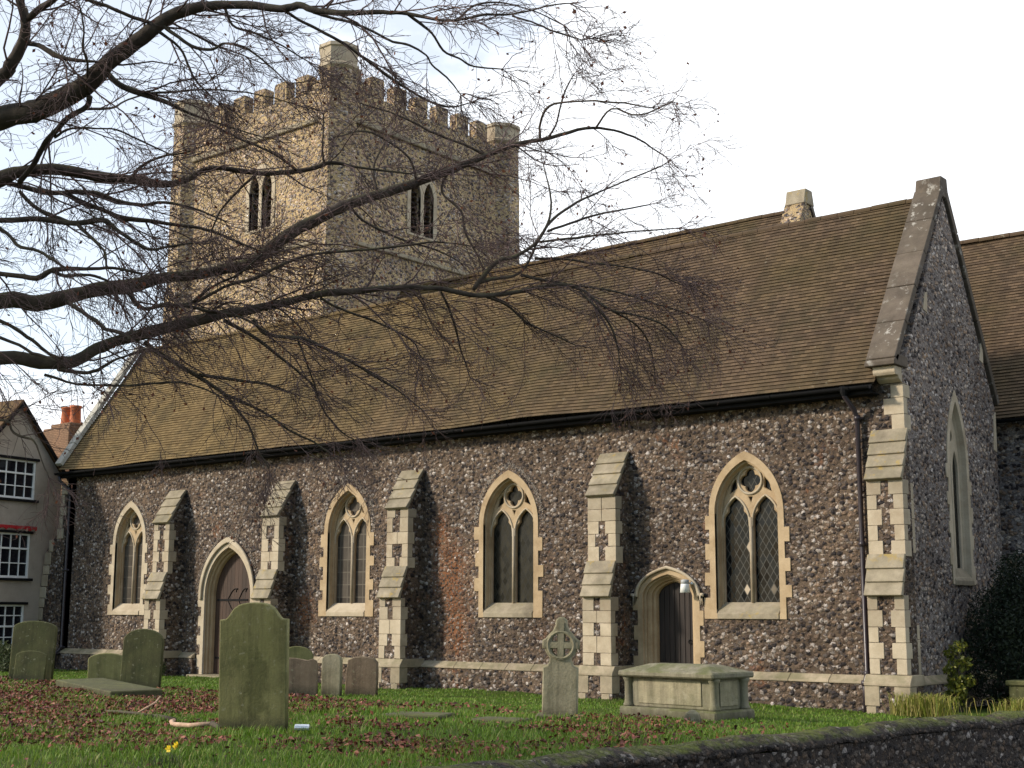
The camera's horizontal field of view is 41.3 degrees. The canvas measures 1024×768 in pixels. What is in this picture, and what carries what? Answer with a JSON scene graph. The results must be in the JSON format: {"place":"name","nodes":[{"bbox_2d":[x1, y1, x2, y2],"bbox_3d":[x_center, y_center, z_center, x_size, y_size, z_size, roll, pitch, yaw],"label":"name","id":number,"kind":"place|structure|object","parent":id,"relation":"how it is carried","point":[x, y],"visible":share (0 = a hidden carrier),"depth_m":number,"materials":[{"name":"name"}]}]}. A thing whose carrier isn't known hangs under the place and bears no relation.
{"place":"outdoors","nodes":[
{"label":"outdoors","id":0,"kind":"place"},
{"bbox_2d":[0,668,996,767],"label":"lawn","id":1,"kind":"structure","parent":0,"point":[983,711],"depth_m":18.54,"materials":[{"name":"green plant"}]},
{"bbox_2d":[0,640,11,672],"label":"ivy bush","id":2,"kind":"object","parent":1,"relation":"on","point":[5,651],"visible":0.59,"depth_m":40.26,"materials":[{"name":"green plant"}]},
{"bbox_2d":[13,651,47,681],"bbox_3d":[-11.365,6.804,31.979,0.720,1.020,0.100,3,-16,-2],"label":"headstone","id":3,"kind":"object","parent":1,"relation":"on","point":[29,665],"visible":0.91,"depth_m":31.98,"materials":[{"name":"green stone"}]},
{"bbox_2d":[8,621,57,679],"bbox_3d":[-11.522,6.566,32.622,1.020,1.720,0.160,2,-13,-2],"label":"headstone","id":4,"kind":"object","parent":1,"relation":"on","point":[40,636],"visible":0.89,"depth_m":32.63,"materials":[{"name":"stone"}]},
{"bbox_2d":[0,399,81,655],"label":"rendered house","id":5,"kind":"structure","parent":1,"relation":"on","point":[23,484],"depth_m":45.93,"materials":[{"name":"grey paint"}]},
{"bbox_2d":[0,602,27,645],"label":"window","id":6,"kind":"structure","parent":5,"relation":"in","point":[11,613],"depth_m":45.07,"materials":[{"name":"glass"}]},
{"bbox_2d":[0,529,33,580],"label":"window","id":7,"kind":"structure","parent":5,"relation":"in","point":[14,555],"depth_m":45.46,"materials":[{"name":"glass"}]},
{"bbox_2d":[0,454,39,502],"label":"window","id":8,"kind":"structure","parent":5,"relation":"in","point":[17,477],"depth_m":45.81,"materials":[{"name":"glass"}]},
{"bbox_2d":[38,485,68,649],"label":"raking flint wall","id":9,"kind":"structure","parent":1,"relation":"on","point":[50,601],"depth_m":45.84,"materials":[{"name":"beige stone"}]},
{"bbox_2d":[87,653,121,680],"bbox_3d":[-9.210,6.622,30.778,0.800,1.020,0.140,0,-9,-5],"label":"headstone","id":10,"kind":"object","parent":1,"relation":"on","point":[105,665],"visible":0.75,"depth_m":30.74,"materials":[{"name":"stone"}]},
{"bbox_2d":[56,678,162,696],"bbox_3d":[-8.191,6.269,27.374,1.000,0.420,4.200,5,-10,-31],"label":"ledger stone","id":11,"kind":"object","parent":1,"relation":"on","point":[106,687],"visible":0.46,"depth_m":26.70,"materials":[{"name":"stone"}]},
{"bbox_2d":[120,629,164,687],"bbox_3d":[-7.838,5.981,28.734,0.840,1.570,0.160,2,-11,0],"label":"headstone","id":12,"kind":"object","parent":1,"relation":"on","point":[142,657],"visible":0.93,"depth_m":28.69,"materials":[{"name":"green stone"}]},
{"bbox_2d":[141,742,187,767],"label":"daffodil clump","id":13,"kind":"object","parent":1,"relation":"on","point":[168,749],"visible":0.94,"depth_m":14.40,"materials":[{"name":"green plant"}]},
{"bbox_2d":[162,662,166,675],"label":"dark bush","id":14,"kind":"object","parent":1,"relation":"on","point":[163,668],"visible":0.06,"depth_m":40.09,"materials":[{"name":"green plant"}]},
{"bbox_2d":[218,602,289,732],"bbox_3d":[-3.630,4.116,19.092,0.970,2.060,0.160,-1,-8,5],"label":"headstone","id":15,"kind":"object","parent":1,"relation":"on","point":[254,667],"visible":0.94,"depth_m":19.03,"materials":[{"name":"green stone"}]},
{"bbox_2d":[289,646,313,659],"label":"headstone","id":16,"kind":"object","parent":1,"relation":"on","point":[300,652],"visible":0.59,"depth_m":33.52,"materials":[{"name":"green stone"}]},
{"bbox_2d":[294,724,309,730],"bbox_3d":[-2.878,4.712,18.614,0.200,0.088,0.088,-1,-16,4],"label":"drinks can","id":17,"kind":"object","parent":1,"relation":"on","point":[300,726],"visible":0.89,"depth_m":18.58,"materials":[{"name":"metal"}]},
{"bbox_2d":[289,658,317,695],"bbox_3d":[-4.395,6.220,28.169,0.720,1.060,0.140,1,-12,-4],"label":"headstone","id":18,"kind":"object","parent":1,"relation":"on","point":[303,675],"visible":0.61,"depth_m":28.14,"materials":[{"name":"grey stone"}]},
{"bbox_2d":[321,654,342,695],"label":"headstone","id":19,"kind":"object","parent":1,"relation":"on","point":[331,676],"visible":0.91,"depth_m":28.59,"materials":[{"name":"grey stone"}]},
{"bbox_2d":[345,656,378,695],"bbox_3d":[-3.234,6.434,29.189,0.707,1.130,0.150,0,-7,9],"label":"headstone","id":20,"kind":"object","parent":1,"relation":"on","point":[362,674],"visible":0.82,"depth_m":29.13,"materials":[{"name":"stone"}]},
{"bbox_2d":[0,0,784,565],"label":"beech tree","id":21,"kind":"object","parent":1,"relation":"on","point":[68,94],"visible":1,"depth_m":13.93,"materials":[{"name":"brown plant"}]},
{"bbox_2d":[0,675,808,767],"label":"leaf litter","id":22,"kind":"object","parent":1,"relation":"on","point":[111,700],"visible":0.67,"depth_m":19.29,"materials":[{"name":"brown plant"}]},
{"bbox_2d":[105,696,160,715],"bbox_3d":[-5.943,4.995,21.092,1.805,0.307,0.476,-8,-12,39],"label":"fallen branch","id":23,"kind":"object","parent":22,"relation":"on","point":[129,712],"visible":0.92,"depth_m":20.74,"materials":[{"name":"wood"}]},
{"bbox_2d":[145,714,219,731],"bbox_3d":[-4.863,4.826,19.467,0.375,0.143,3.551,6,-11,-31],"label":"fallen branch","id":24,"kind":"object","parent":22,"relation":"on","point":[172,721],"visible":0.78,"depth_m":18.73,"materials":[{"name":"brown wood"}]},
{"bbox_2d":[381,711,454,719],"bbox_3d":[-1.482,5.354,21.431,1.000,0.300,0.700,-3,-10,19],"label":"ledger stone","id":25,"kind":"object","parent":1,"relation":"on","point":[412,715],"visible":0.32,"depth_m":21.21,"materials":[{"name":"grey stone"}]},
{"bbox_2d":[472,716,531,723],"bbox_3d":[-0.149,5.212,20.545,0.800,0.295,0.550,-5,-11,27],"label":"ledger stone","id":26,"kind":"object","parent":1,"relation":"on","point":[494,718],"visible":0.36,"depth_m":20.44,"materials":[{"name":"grey stone"}]},
{"bbox_2d":[54,40,1023,713],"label":"church","id":27,"kind":"structure","parent":1,"relation":"on","point":[824,508],"depth_m":33.13,"materials":[{"name":"stone"}]},
{"bbox_2d":[107,501,147,614],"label":"window","id":28,"kind":"structure","parent":27,"relation":"in","point":[128,568],"depth_m":43.63,"materials":[{"name":"beige stone"}]},
{"bbox_2d":[186,537,254,677],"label":"doorway","id":29,"kind":"structure","parent":27,"relation":"in","point":[226,583],"depth_m":40.51,"materials":[{"name":"beige stone"}]},
{"bbox_2d":[318,483,374,616],"bbox_3d":[-4.389,4.538,37.209,2.135,3.620,0.465,-8,-12,39],"label":"window","id":30,"kind":"structure","parent":27,"relation":"in","point":[346,584],"depth_m":37.35,"materials":[{"name":"stone"}]},
{"bbox_2d":[474,470,543,617],"bbox_3d":[0.031,3.953,33.637,2.214,3.620,0.465,-8,-12,39],"label":"window","id":31,"kind":"structure","parent":27,"relation":"in","point":[507,533],"depth_m":33.75,"materials":[{"name":"stone"}]},
{"bbox_2d":[630,566,704,666],"bbox_3d":[3.622,5.606,30.397,1.934,3.030,0.590,-8,-12,39],"label":"doorway","id":32,"kind":"structure","parent":27,"relation":"in","point":[667,630],"depth_m":30.63,"materials":[{"name":"stone"}]},
{"bbox_2d":[680,579,692,592],"bbox_3d":[3.845,4.457,29.946,0.300,0.290,0.229,7,-12,-34],"label":"wall lamp","id":33,"kind":"object","parent":27,"relation":"attached to","point":[685,586],"visible":1,"depth_m":29.85,"materials":[{"name":"white glass"}]},
{"bbox_2d":[704,451,792,618],"bbox_3d":[5.178,3.272,29.476,2.142,3.620,0.465,-8,-12,39],"label":"window","id":34,"kind":"structure","parent":27,"relation":"in","point":[745,550],"depth_m":29.56,"materials":[{"name":"stone"}]},
{"bbox_2d":[945,390,975,585],"bbox_3d":[9.464,2.239,29.415,0.550,4.220,1.400,-8,-12,39],"label":"window","id":35,"kind":"structure","parent":27,"relation":"in","point":[959,491],"depth_m":29.49,"materials":[{"name":"beige stone"}]},
{"bbox_2d":[535,617,580,719],"bbox_3d":[0.744,4.513,20.773,0.720,1.860,0.380,0,-8,7],"label":"cross headstone","id":36,"kind":"object","parent":1,"relation":"on","point":[560,682],"visible":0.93,"depth_m":20.69,"materials":[{"name":"grey stone"}]},
{"bbox_2d":[618,663,754,720],"bbox_3d":[2.903,5.302,22.711,1.060,1.210,2.160,8,-13,-41],"label":"chest tomb","id":37,"kind":"object","parent":1,"relation":"on","point":[712,692],"visible":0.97,"depth_m":22.24,"materials":[{"name":"stone"}]},
{"bbox_2d":[684,710,701,722],"bbox_3d":[2.788,5.201,20.990,0.310,0.320,0.221,-8,-12,39],"label":"stone stump","id":38,"kind":"object","parent":1,"relation":"on","point":[694,715],"visible":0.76,"depth_m":20.92,"materials":[{"name":"grey stone"}]},
{"bbox_2d":[421,710,1023,767],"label":"boundary wall","id":39,"kind":"structure","parent":1,"relation":"on","point":[995,739],"depth_m":17.59,"materials":[{"name":"grey stone"}]},
{"bbox_2d":[881,691,971,716],"bbox_3d":[7.746,5.931,25.156,1.905,0.443,1.324,-8,-12,39],"label":"grass tuft","id":40,"kind":"object","parent":1,"relation":"on","point":[919,705],"visible":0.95,"depth_m":25.05,"materials":[{"name":"plant"}]},
{"bbox_2d":[942,638,975,711],"bbox_3d":[8.657,5.797,26.285,0.657,1.736,0.537,-8,-12,39],"label":"laurel shrub","id":41,"kind":"object","parent":1,"relation":"on","point":[960,688],"visible":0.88,"depth_m":26.25,"materials":[{"name":"green plant"}]},
{"bbox_2d":[960,549,1023,708],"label":"yew tree","id":42,"kind":"object","parent":1,"relation":"on","point":[1005,630],"visible":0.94,"depth_m":27.65,"materials":[{"name":"green plant"}]},
{"bbox_2d":[971,696,1023,715],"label":"grass tuft","id":43,"kind":"object","parent":1,"relation":"on","point":[1017,706],"visible":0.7,"depth_m":24.81,"materials":[{"name":"plant"}]},
{"bbox_2d":[1005,679,1023,703],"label":"chest tomb","id":44,"kind":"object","parent":1,"relation":"on","point":[1016,689],"depth_m":26.18,"materials":[{"name":"stone"}]},
{"bbox_2d":[0,0,1023,430],"label":"sky","id":45,"kind":"structure","parent":0,"point":[852,104],"materials":[{"name":"white"}]}
]}

